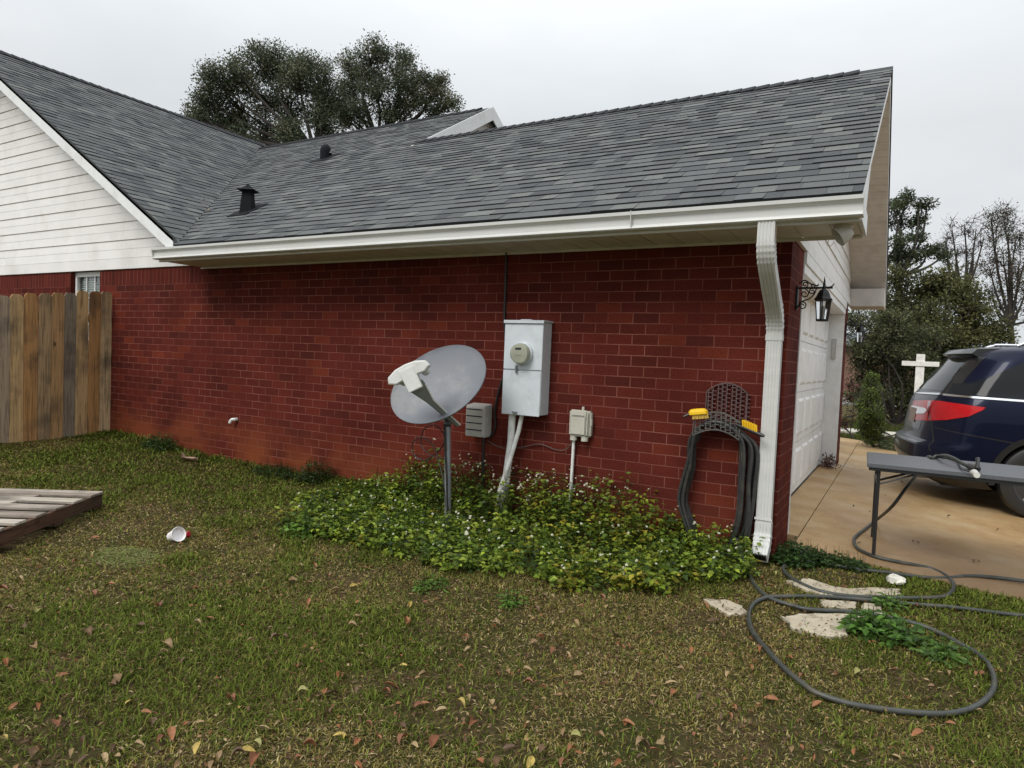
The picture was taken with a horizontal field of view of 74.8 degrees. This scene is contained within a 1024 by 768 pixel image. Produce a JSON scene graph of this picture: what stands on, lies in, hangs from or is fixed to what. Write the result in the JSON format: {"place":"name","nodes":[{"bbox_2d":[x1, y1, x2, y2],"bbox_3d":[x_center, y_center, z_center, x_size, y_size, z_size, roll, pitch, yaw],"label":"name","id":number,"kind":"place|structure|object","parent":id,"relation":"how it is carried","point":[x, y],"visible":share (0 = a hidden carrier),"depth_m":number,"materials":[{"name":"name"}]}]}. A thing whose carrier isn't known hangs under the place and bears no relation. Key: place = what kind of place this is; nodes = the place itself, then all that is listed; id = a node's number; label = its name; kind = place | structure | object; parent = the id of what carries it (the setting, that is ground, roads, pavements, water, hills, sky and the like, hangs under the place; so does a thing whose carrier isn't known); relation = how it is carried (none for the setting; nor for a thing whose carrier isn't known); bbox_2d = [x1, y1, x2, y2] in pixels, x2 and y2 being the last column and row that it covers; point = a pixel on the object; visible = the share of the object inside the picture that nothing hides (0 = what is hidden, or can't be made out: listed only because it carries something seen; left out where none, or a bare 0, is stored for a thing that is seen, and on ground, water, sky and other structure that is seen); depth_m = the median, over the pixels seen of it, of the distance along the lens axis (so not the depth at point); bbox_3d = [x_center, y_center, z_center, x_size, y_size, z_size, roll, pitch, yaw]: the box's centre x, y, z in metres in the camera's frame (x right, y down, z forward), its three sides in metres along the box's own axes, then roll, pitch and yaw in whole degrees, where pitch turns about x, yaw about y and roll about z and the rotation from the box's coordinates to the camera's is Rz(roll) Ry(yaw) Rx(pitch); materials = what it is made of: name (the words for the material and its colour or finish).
{"place":"outdoors","nodes":[
{"label":"outdoors","id":0,"kind":"place"},
{"bbox_2d":[0,391,1023,767],"bbox_3d":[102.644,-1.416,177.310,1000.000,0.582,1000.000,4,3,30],"label":"ground","id":1,"kind":"structure","parent":0,"point":[650,723],"depth_m":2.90,"materials":[{"name":"plant"}]},
{"bbox_2d":[2,657,8,667],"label":"fallen leaf","id":2,"kind":"object","parent":1,"relation":"on","point":[5,661],"visible":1,"depth_m":2.88,"materials":[{"name":"plant"}]},
{"bbox_2d":[7,701,19,711],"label":"fallen leaf","id":3,"kind":"object","parent":1,"relation":"on","point":[11,706],"visible":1,"depth_m":2.55,"materials":[{"name":"plant"}]},
{"bbox_2d":[29,745,40,759],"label":"fallen leaf","id":4,"kind":"object","parent":1,"relation":"on","point":[33,749],"visible":1,"depth_m":2.28,"materials":[{"name":"plant"}]},
{"bbox_2d":[0,488,102,546],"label":"wooden pallet","id":5,"kind":"object","parent":1,"relation":"on","point":[23,523],"visible":1,"depth_m":4.93,"materials":[{"name":"wood"}]},
{"bbox_2d":[0,291,111,442],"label":"wooden fence","id":6,"kind":"object","parent":1,"relation":"on","point":[66,391],"visible":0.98,"depth_m":8.07,"materials":[{"name":"brown wood"}]},
{"bbox_2d":[52,716,61,726],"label":"fallen leaf","id":7,"kind":"object","parent":1,"relation":"on","point":[56,722],"visible":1,"depth_m":2.45,"materials":[{"name":"plant"}]},
{"bbox_2d":[69,748,76,758],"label":"fallen leaf","id":8,"kind":"object","parent":1,"relation":"on","point":[71,750],"visible":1,"depth_m":2.28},
{"bbox_2d":[101,752,107,762],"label":"fallen leaf","id":9,"kind":"object","parent":1,"relation":"on","point":[104,755],"visible":1,"depth_m":2.27,"materials":[{"name":"plant"}]},
{"bbox_2d":[113,671,122,681],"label":"fallen leaf","id":10,"kind":"object","parent":1,"relation":"on","point":[118,678],"visible":1,"depth_m":2.77,"materials":[{"name":"plant"}]},
{"bbox_2d":[87,546,163,568],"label":"grass clippings","id":11,"kind":"object","parent":1,"relation":"on","point":[143,553],"depth_m":4.27,"materials":[{"name":"green plant"}]},
{"bbox_2d":[130,739,144,747],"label":"fallen leaf","id":12,"kind":"object","parent":1,"relation":"on","point":[137,741],"visible":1,"depth_m":2.34,"materials":[{"name":"plant"}]},
{"bbox_2d":[138,432,178,451],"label":"weed clump","id":13,"kind":"object","parent":1,"relation":"on","point":[156,441],"visible":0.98,"depth_m":7.84,"materials":[{"name":"green plant"}]},
{"bbox_2d":[167,726,175,740],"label":"fallen leaf","id":14,"kind":"object","parent":1,"relation":"on","point":[171,731],"visible":1,"depth_m":2.42,"materials":[{"name":"plant"}]},
{"bbox_2d":[167,527,185,541],"bbox_3d":[-2.348,1.047,4.663,0.131,0.116,0.103,4,3,30],"label":"paper cup","id":15,"kind":"object","parent":1,"relation":"on","point":[177,534],"visible":0.99,"depth_m":4.66,"materials":[{"name":"white paper"}]},
{"bbox_2d":[181,452,197,460],"bbox_3d":[-3.532,0.800,7.342,0.270,0.082,0.090,4,3,30],"label":"bark strip","id":16,"kind":"object","parent":1,"relation":"on","point":[183,456],"visible":1,"depth_m":7.36,"materials":[{"name":"wood"}]},
{"bbox_2d":[193,739,200,754],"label":"fallen leaf","id":17,"kind":"object","parent":1,"relation":"on","point":[196,746],"visible":1,"depth_m":2.34,"materials":[{"name":"plant"}]},
{"bbox_2d":[208,759,217,767],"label":"fallen leaf","id":18,"kind":"object","parent":1,"relation":"on","point":[210,763],"visible":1,"depth_m":2.24,"materials":[{"name":"plant"}]},
{"bbox_2d":[214,750,221,759],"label":"fallen leaf","id":19,"kind":"object","parent":1,"relation":"on","point":[218,754],"visible":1,"depth_m":2.28,"materials":[{"name":"plant"}]},
{"bbox_2d":[231,746,246,756],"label":"fallen leaf","id":20,"kind":"object","parent":1,"relation":"on","point":[237,748],"visible":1,"depth_m":2.30,"materials":[{"name":"plant"}]},
{"bbox_2d":[242,745,254,751],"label":"fallen leaf","id":21,"kind":"object","parent":1,"relation":"on","point":[247,748],"visible":0.93,"depth_m":2.33,"materials":[{"name":"plant"}]},
{"bbox_2d":[249,751,260,766],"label":"fallen leaf","id":22,"kind":"object","parent":1,"relation":"on","point":[253,756],"visible":1,"depth_m":2.27,"materials":[{"name":"plant"}]},
{"bbox_2d":[251,738,260,745],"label":"fallen leaf","id":23,"kind":"object","parent":1,"relation":"on","point":[258,740],"visible":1,"depth_m":2.36,"materials":[{"name":"plant"}]},
{"bbox_2d":[175,37,357,145],"bbox_3d":[-9.009,-6.215,24.352,6.202,12.882,3.535,3,2,7],"label":"evergreen tree","id":24,"kind":"object","parent":1,"relation":"on","point":[295,75],"visible":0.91,"depth_m":23.91,"materials":[{"name":"green plant"}]},
{"bbox_2d":[251,457,299,479],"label":"weed clump","id":25,"kind":"object","parent":1,"relation":"on","point":[285,473],"visible":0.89,"depth_m":6.87,"materials":[{"name":"green plant"}]},
{"bbox_2d":[278,514,320,538],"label":"weed clump","id":26,"kind":"object","parent":1,"relation":"on","point":[296,526],"visible":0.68,"depth_m":4.93,"materials":[{"name":"green plant"}]},
{"bbox_2d":[300,737,316,746],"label":"fallen leaf","id":27,"kind":"object","parent":1,"relation":"on","point":[309,740],"visible":1,"depth_m":2.35,"materials":[{"name":"plant"}]},
{"bbox_2d":[292,459,337,486],"bbox_3d":[-1.947,0.852,6.585,0.488,0.296,0.422,4,3,30],"label":"weed clump","id":28,"kind":"object","parent":1,"relation":"on","point":[308,474],"visible":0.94,"depth_m":6.56,"materials":[{"name":"green plant"}]},
{"bbox_2d":[354,737,360,744],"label":"fallen leaf","id":29,"kind":"object","parent":1,"relation":"on","point":[356,740],"visible":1,"depth_m":2.38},
{"bbox_2d":[354,760,361,767],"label":"fallen leaf","id":30,"kind":"object","parent":1,"relation":"on","point":[358,763],"visible":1,"depth_m":2.24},
{"bbox_2d":[329,28,465,132],"bbox_3d":[-4.926,-6.566,26.104,5.176,13.781,3.516,4,3,30],"label":"evergreen tree","id":31,"kind":"object","parent":1,"relation":"on","point":[434,87],"visible":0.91,"depth_m":25.67,"materials":[{"name":"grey plant"}]},
{"bbox_2d":[397,733,408,743],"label":"fallen leaf","id":32,"kind":"object","parent":1,"relation":"on","point":[400,737],"visible":1,"depth_m":2.40,"materials":[{"name":"plant"}]},
{"bbox_2d":[411,572,449,595],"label":"weed tuft","id":33,"kind":"object","parent":1,"relation":"on","point":[426,586],"visible":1,"depth_m":3.93,"materials":[{"name":"green plant"}]},
{"bbox_2d":[429,734,438,749],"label":"fallen leaf","id":34,"kind":"object","parent":1,"relation":"on","point":[433,738],"visible":1,"depth_m":2.39,"materials":[{"name":"plant"}]},
{"bbox_2d":[388,345,485,523],"bbox_3d":[-0.670,0.494,5.089,0.712,1.610,0.696,4,3,30],"label":"satellite dish","id":35,"kind":"object","parent":1,"relation":"on","point":[444,383],"visible":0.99,"depth_m":5.19,"materials":[{"name":"metal"}]},
{"bbox_2d":[0,50,892,562],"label":"brick house","id":36,"kind":"structure","parent":1,"relation":"on","point":[296,304],"depth_m":6.34,"materials":[{"name":"brick"}]},
{"bbox_2d":[75,271,99,335],"bbox_3d":[-5.690,-0.907,9.044,0.707,1.201,0.045,4,3,30],"label":"window","id":37,"kind":"structure","parent":36,"relation":"in","point":[84,281],"depth_m":9.07,"materials":[{"name":"white paint"}]},
{"bbox_2d":[465,403,491,504],"bbox_3d":[-0.301,0.614,5.742,0.201,0.895,0.136,4,3,30],"label":"phone junction box","id":38,"kind":"object","parent":36,"relation":"attached to","point":[478,419],"visible":0.94,"depth_m":5.68,"materials":[{"name":"grey plastic"}]},
{"bbox_2d":[488,253,507,438],"bbox_3d":[-0.100,-0.316,5.676,0.151,1.584,0.031,4,3,26],"label":"service cable","id":39,"kind":"object","parent":36,"relation":"attached to","point":[501,381],"visible":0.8,"depth_m":5.65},
{"bbox_2d":[496,319,553,512],"bbox_3d":[0.081,0.313,5.463,0.381,1.678,0.242,4,3,30],"label":"electric meter cabinet","id":40,"kind":"object","parent":36,"relation":"attached to","point":[526,371],"visible":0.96,"depth_m":5.41,"materials":[{"name":"metal"}]},
{"bbox_2d":[569,407,592,515],"bbox_3d":[0.529,0.672,5.291,0.187,0.985,0.093,4,3,30],"label":"utility box","id":41,"kind":"object","parent":36,"relation":"attached to","point":[581,423],"visible":0.93,"depth_m":5.25,"materials":[{"name":"beige plastic"}]},
{"bbox_2d":[487,440,571,450],"bbox_3d":[0.140,0.493,5.542,0.814,0.136,0.025,4,3,31],"label":"thin wire","id":42,"kind":"object","parent":41,"relation":"attached to","point":[533,444],"visible":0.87,"depth_m":5.52,"materials":[{"name":"grey plastic"}]},
{"bbox_2d":[692,383,750,440],"bbox_3d":[1.471,0.184,4.701,0.357,0.390,0.130,4,3,30],"label":"hose hanger","id":43,"kind":"object","parent":36,"relation":"attached to","point":[721,413],"visible":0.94,"depth_m":4.70,"materials":[{"name":"black metal"}]},
{"bbox_2d":[683,408,707,418],"bbox_3d":[1.292,0.209,4.710,0.169,0.083,0.076,3,2,5],"label":"scrub brush","id":44,"kind":"object","parent":43,"relation":"on","point":[699,413],"visible":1,"depth_m":4.68,"materials":[{"name":"yellow plastic"}]},
{"bbox_2d":[677,420,759,559],"bbox_3d":[1.443,0.776,4.715,0.552,1.049,0.121,4,3,30],"label":"coiled hose","id":45,"kind":"object","parent":43,"relation":"hanging from","point":[689,472],"visible":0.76,"depth_m":4.62,"materials":[{"name":"black rubber"}]},
{"bbox_2d":[736,420,764,436],"bbox_3d":[1.606,0.298,4.519,0.204,0.104,0.032,5,3,44],"label":"scrub brush","id":46,"kind":"object","parent":43,"relation":"on","point":[746,425],"visible":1,"depth_m":4.51,"materials":[{"name":"yellow plastic"}]},
{"bbox_2d":[791,294,828,495],"bbox_3d":[3.049,0.077,7.028,0.070,2.055,4.260,4,3,30],"label":"garage door","id":47,"kind":"structure","parent":36,"relation":"in","point":[814,334],"depth_m":7.30,"materials":[{"name":"white metal"}]},
{"bbox_2d":[795,277,834,321],"bbox_3d":[2.139,-0.601,4.734,0.247,0.315,0.132,4,3,30],"label":"wall lantern","id":48,"kind":"object","parent":36,"relation":"attached to","point":[823,299],"depth_m":4.70,"materials":[{"name":"black metal"}]},
{"bbox_2d":[831,339,836,359],"bbox_3d":[4.165,-0.450,8.674,0.054,0.267,0.025,4,3,30],"label":"garage keypad","id":49,"kind":"object","parent":36,"relation":"attached to","point":[833,351],"visible":1,"depth_m":8.67,"materials":[{"name":"grey plastic"}]},
{"bbox_2d":[827,224,853,245],"bbox_3d":[1.988,-0.896,4.042,0.136,0.135,0.127,1,3,-24],"label":"security light","id":50,"kind":"object","parent":36,"relation":"attached to","point":[842,234],"visible":1,"depth_m":4.00,"materials":[{"name":"beige plastic"}]},
{"bbox_2d":[845,319,866,342],"bbox_3d":[4.526,-0.695,8.817,0.247,0.315,0.132,4,3,30],"label":"wall lantern","id":51,"kind":"object","parent":36,"relation":"attached to","point":[860,332],"depth_m":8.78,"materials":[{"name":"black metal"}]},
{"bbox_2d":[456,697,465,707],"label":"fallen leaf","id":52,"kind":"object","parent":1,"relation":"on","point":[462,699],"visible":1,"depth_m":2.65,"materials":[{"name":"plant"}]},
{"bbox_2d":[469,714,477,725],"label":"fallen leaf","id":53,"kind":"object","parent":1,"relation":"on","point":[472,721],"visible":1,"depth_m":2.52,"materials":[{"name":"plant"}]},
{"bbox_2d":[492,756,500,766],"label":"fallen leaf","id":54,"kind":"object","parent":1,"relation":"on","point":[496,760],"visible":1,"depth_m":2.27,"materials":[{"name":"plant"}]},
{"bbox_2d":[503,743,515,748],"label":"fallen leaf","id":55,"kind":"object","parent":1,"relation":"on","point":[508,745],"visible":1,"depth_m":2.38,"materials":[{"name":"plant"}]},
{"bbox_2d":[0,433,1023,767],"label":"leaf litter","id":56,"kind":"object","parent":1,"relation":"on","point":[454,637],"visible":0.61,"depth_m":3.14,"materials":[{"name":"plant"}]},
{"bbox_2d":[83,625,92,635],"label":"fallen leaf","id":57,"kind":"object","parent":56,"relation":"on","point":[88,630],"visible":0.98,"depth_m":3.18,"materials":[{"name":"plant"}]},
{"bbox_2d":[163,638,172,647],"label":"fallen leaf","id":58,"kind":"object","parent":56,"relation":"on","point":[168,641],"visible":1,"depth_m":3.08,"materials":[{"name":"plant"}]},
{"bbox_2d":[297,685,307,692],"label":"fallen leaf","id":59,"kind":"object","parent":56,"relation":"on","point":[302,687],"visible":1,"depth_m":2.74,"materials":[{"name":"plant"}]},
{"bbox_2d":[418,670,428,677],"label":"fallen leaf","id":60,"kind":"object","parent":56,"relation":"on","point":[426,673],"visible":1,"depth_m":2.87,"materials":[{"name":"plant"}]},
{"bbox_2d":[496,582,527,610],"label":"weed tuft","id":61,"kind":"object","parent":1,"relation":"on","point":[507,600],"visible":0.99,"depth_m":3.70,"materials":[{"name":"green plant"}]},
{"bbox_2d":[266,438,769,596],"bbox_3d":[-0.167,0.864,4.964,3.799,0.654,1.717,4,3,30],"label":"weed bed","id":62,"kind":"object","parent":1,"relation":"on","point":[563,570],"visible":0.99,"depth_m":4.76,"materials":[{"name":"green plant"}]},
{"bbox_2d":[526,756,534,767],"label":"fallen leaf","id":63,"kind":"object","parent":1,"relation":"on","point":[531,759],"visible":1,"depth_m":2.28,"materials":[{"name":"plant"}]},
{"bbox_2d":[538,743,547,753],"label":"fallen leaf","id":64,"kind":"object","parent":1,"relation":"on","point":[542,747],"visible":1,"depth_m":2.36,"materials":[{"name":"plant"}]},
{"bbox_2d":[567,743,575,752],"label":"fallen leaf","id":65,"kind":"object","parent":1,"relation":"on","point":[570,745],"visible":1,"depth_m":2.36,"materials":[{"name":"plant"}]},
{"bbox_2d":[570,729,580,735],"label":"fallen leaf","id":66,"kind":"object","parent":1,"relation":"on","point":[575,732],"visible":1,"depth_m":2.46,"materials":[{"name":"plant"}]},
{"bbox_2d":[595,730,603,735],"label":"fallen leaf","id":67,"kind":"object","parent":1,"relation":"on","point":[600,732],"visible":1,"depth_m":2.46,"materials":[{"name":"plant"}]},
{"bbox_2d":[611,758,622,766],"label":"fallen leaf","id":68,"kind":"object","parent":1,"relation":"on","point":[617,761],"visible":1,"depth_m":2.29,"materials":[{"name":"plant"}]},
{"bbox_2d":[636,736,646,744],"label":"fallen leaf","id":69,"kind":"object","parent":1,"relation":"on","point":[639,739],"visible":1,"depth_m":2.42,"materials":[{"name":"plant"}]},
{"bbox_2d":[703,599,746,616],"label":"stone slab","id":70,"kind":"structure","parent":1,"relation":"on","point":[728,605],"depth_m":3.76,"materials":[{"name":"stone"}]},
{"bbox_2d":[764,695,778,699],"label":"fallen leaf","id":71,"kind":"object","parent":1,"relation":"on","point":[773,697],"visible":1,"depth_m":2.78,"materials":[{"name":"plant"}]},
{"bbox_2d":[768,535,828,570],"bbox_3d":[1.977,1.143,4.656,0.445,0.218,0.492,4,3,30],"label":"ivy clump","id":72,"kind":"object","parent":1,"relation":"on","point":[786,554],"visible":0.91,"depth_m":4.57,"materials":[{"name":"green plant"}]},
{"bbox_2d":[812,700,821,706],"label":"fallen leaf","id":73,"kind":"object","parent":1,"relation":"on","point":[815,702],"visible":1,"depth_m":2.76,"materials":[{"name":"plant"}]},
{"bbox_2d":[780,613,861,639],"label":"stone slab","id":74,"kind":"structure","parent":1,"relation":"on","point":[814,620],"depth_m":3.57,"materials":[{"name":"stone"}]},
{"bbox_2d":[820,599,855,609],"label":"stone slab","id":75,"kind":"structure","parent":1,"relation":"on","point":[845,605],"depth_m":3.85,"materials":[{"name":"stone"}]},
{"bbox_2d":[802,546,874,572],"bbox_3d":[2.226,1.184,4.602,0.496,0.155,0.362,4,3,30],"label":"ivy clump","id":76,"kind":"object","parent":1,"relation":"on","point":[831,559],"visible":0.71,"depth_m":4.53,"materials":[{"name":"green plant"}]},
{"bbox_2d":[786,578,899,595],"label":"stone slab","id":77,"kind":"structure","parent":1,"relation":"on","point":[821,585],"depth_m":4.10,"materials":[{"name":"stone"}]},
{"bbox_2d":[841,377,860,438],"bbox_3d":[6.273,0.625,12.545,0.502,1.497,0.720,2,2,1],"label":"flowering shrub","id":78,"kind":"object","parent":1,"relation":"on","point":[849,397],"visible":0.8,"depth_m":12.53,"materials":[{"name":"green plant"}]},
{"bbox_2d":[861,603,881,613],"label":"stone slab","id":79,"kind":"structure","parent":1,"relation":"on","point":[871,606],"depth_m":3.83,"materials":[{"name":"stone"}]},
{"bbox_2d":[850,370,901,447],"bbox_3d":[6.220,0.595,11.422,0.823,1.657,0.777,4,3,30],"label":"conical shrub","id":80,"kind":"object","parent":1,"relation":"on","point":[870,426],"visible":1,"depth_m":11.37,"materials":[{"name":"green plant"}]},
{"bbox_2d":[735,538,1023,716],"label":"garden hose","id":81,"kind":"object","parent":1,"relation":"on","point":[986,698],"visible":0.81,"depth_m":3.36,"materials":[{"name":"rubber"}]},
{"bbox_2d":[835,600,937,651],"bbox_3d":[1.936,1.234,3.468,0.464,0.198,0.388,4,3,30],"label":"broadleaf weed","id":82,"kind":"object","parent":1,"relation":"on","point":[885,624],"visible":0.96,"depth_m":3.43,"materials":[{"name":"green plant"}]},
{"bbox_2d":[871,592,909,612],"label":"broadleaf weed","id":83,"kind":"object","parent":1,"relation":"on","point":[879,599],"visible":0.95,"depth_m":3.85,"materials":[{"name":"green plant"}]},
{"bbox_2d":[886,573,905,584],"bbox_3d":[2.433,1.242,4.248,0.114,0.075,0.094,4,3,30],"label":"white rock","id":84,"kind":"object","parent":1,"relation":"on","point":[892,578],"visible":0.98,"depth_m":4.23,"materials":[{"name":"stone"}]},
{"bbox_2d":[842,304,953,424],"bbox_3d":[9.581,-0.381,16.977,3.231,3.521,1.998,3,2,4],"label":"shrub","id":85,"kind":"object","parent":1,"relation":"on","point":[868,358],"visible":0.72,"depth_m":16.72,"materials":[{"name":"green plant"}]},
{"bbox_2d":[843,333,978,391],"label":"distant house","id":86,"kind":"structure","parent":1,"relation":"on","point":[847,374],"depth_m":43.88,"materials":[{"name":"brick"}]},
{"bbox_2d":[911,728,922,735],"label":"fallen leaf","id":87,"kind":"object","parent":1,"relation":"on","point":[916,731],"visible":1,"depth_m":2.60,"materials":[{"name":"plant"}]},
{"bbox_2d":[902,354,939,391],"bbox_3d":[8.782,0.370,14.497,0.693,2.034,0.086,4,3,30],"label":"wooden cross","id":88,"kind":"object","parent":1,"relation":"on","point":[920,363],"visible":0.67,"depth_m":14.46,"materials":[{"name":"white paint"}]},
{"bbox_2d":[888,187,956,397],"bbox_3d":[20.250,-4.528,34.432,3.784,11.164,2.711,2,2,-11],"label":"pine tree","id":89,"kind":"object","parent":1,"relation":"on","point":[915,254],"visible":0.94,"depth_m":33.89,"materials":[{"name":"green plant"}]},
{"bbox_2d":[869,258,1020,371],"bbox_3d":[19.160,-2.212,30.407,6.474,6.837,5.374,0,3,-39],"label":"broadleaf tree","id":90,"kind":"object","parent":1,"relation":"on","point":[969,330],"visible":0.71,"depth_m":29.40,"materials":[{"name":"green plant"}]},
{"bbox_2d":[905,627,987,667],"bbox_3d":[2.120,1.286,3.287,0.334,0.149,0.308,1,3,-25],"label":"broadleaf weed","id":91,"kind":"object","parent":1,"relation":"on","point":[934,651],"visible":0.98,"depth_m":3.26,"materials":[{"name":"green plant"}]},
{"bbox_2d":[929,213,994,285],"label":"bare tree","id":92,"kind":"object","parent":1,"relation":"on","point":[966,258],"visible":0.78,"depth_m":42.25,"materials":[{"name":"grey plant"}]},
{"bbox_2d":[968,199,1023,342],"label":"sparse tree","id":93,"kind":"object","parent":1,"relation":"on","point":[1010,307],"visible":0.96,"depth_m":37.88,"materials":[{"name":"grey plant"}]},
{"bbox_2d":[0,0,1023,343],"label":"sky","id":94,"kind":"structure","parent":0,"point":[957,131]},
{"bbox_2d":[841,428,895,436],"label":"path","id":95,"kind":"structure","parent":0,"point":[855,431],"depth_m":14.21,"materials":[{"name":"concrete"}]},
{"bbox_2d":[840,418,903,444],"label":"grass","id":96,"kind":"structure","parent":0,"point":[889,429],"depth_m":15.01,"materials":[{"name":"plant"}]},
{"bbox_2d":[787,437,1023,599],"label":"driveway","id":97,"kind":"structure","parent":0,"point":[824,512],"depth_m":5.89,"materials":[{"name":"concrete"}]},
{"bbox_2d":[819,452,840,468],"bbox_3d":[4.062,0.982,8.619,0.323,0.236,0.507,4,3,30],"label":"leaf drift","id":98,"kind":"object","parent":97,"relation":"on","point":[827,462],"visible":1,"depth_m":8.58,"materials":[{"name":"plant"}]},
{"bbox_2d":[871,437,895,450],"bbox_3d":[6.545,1.028,11.497,0.796,0.352,0.913,4,3,30],"label":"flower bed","id":99,"kind":"object","parent":97,"relation":"on","point":[886,445],"visible":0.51,"depth_m":11.39,"materials":[{"name":"green plant"}]},
{"bbox_2d":[867,452,1023,557],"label":"folding table","id":100,"kind":"object","parent":97,"relation":"on","point":[878,463],"visible":1,"depth_m":4.67,"materials":[{"name":"grey plastic"}]},
{"bbox_2d":[781,454,1023,599],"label":"garden hose","id":101,"kind":"object","parent":100,"relation":"hanging from","point":[884,513],"visible":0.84,"depth_m":4.46,"materials":[{"name":"rubber"}]},
{"bbox_2d":[936,454,980,477],"bbox_3d":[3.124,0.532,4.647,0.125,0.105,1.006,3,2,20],"label":"spray nozzle","id":102,"kind":"object","parent":100,"relation":"on","point":[975,470],"visible":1,"depth_m":4.52,"materials":[{"name":"black plastic"}]},
{"bbox_2d":[894,342,1023,516],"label":"parked car","id":103,"kind":"object","parent":97,"relation":"on","point":[965,404],"visible":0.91,"depth_m":6.89,"materials":[{"name":"blue paint"}]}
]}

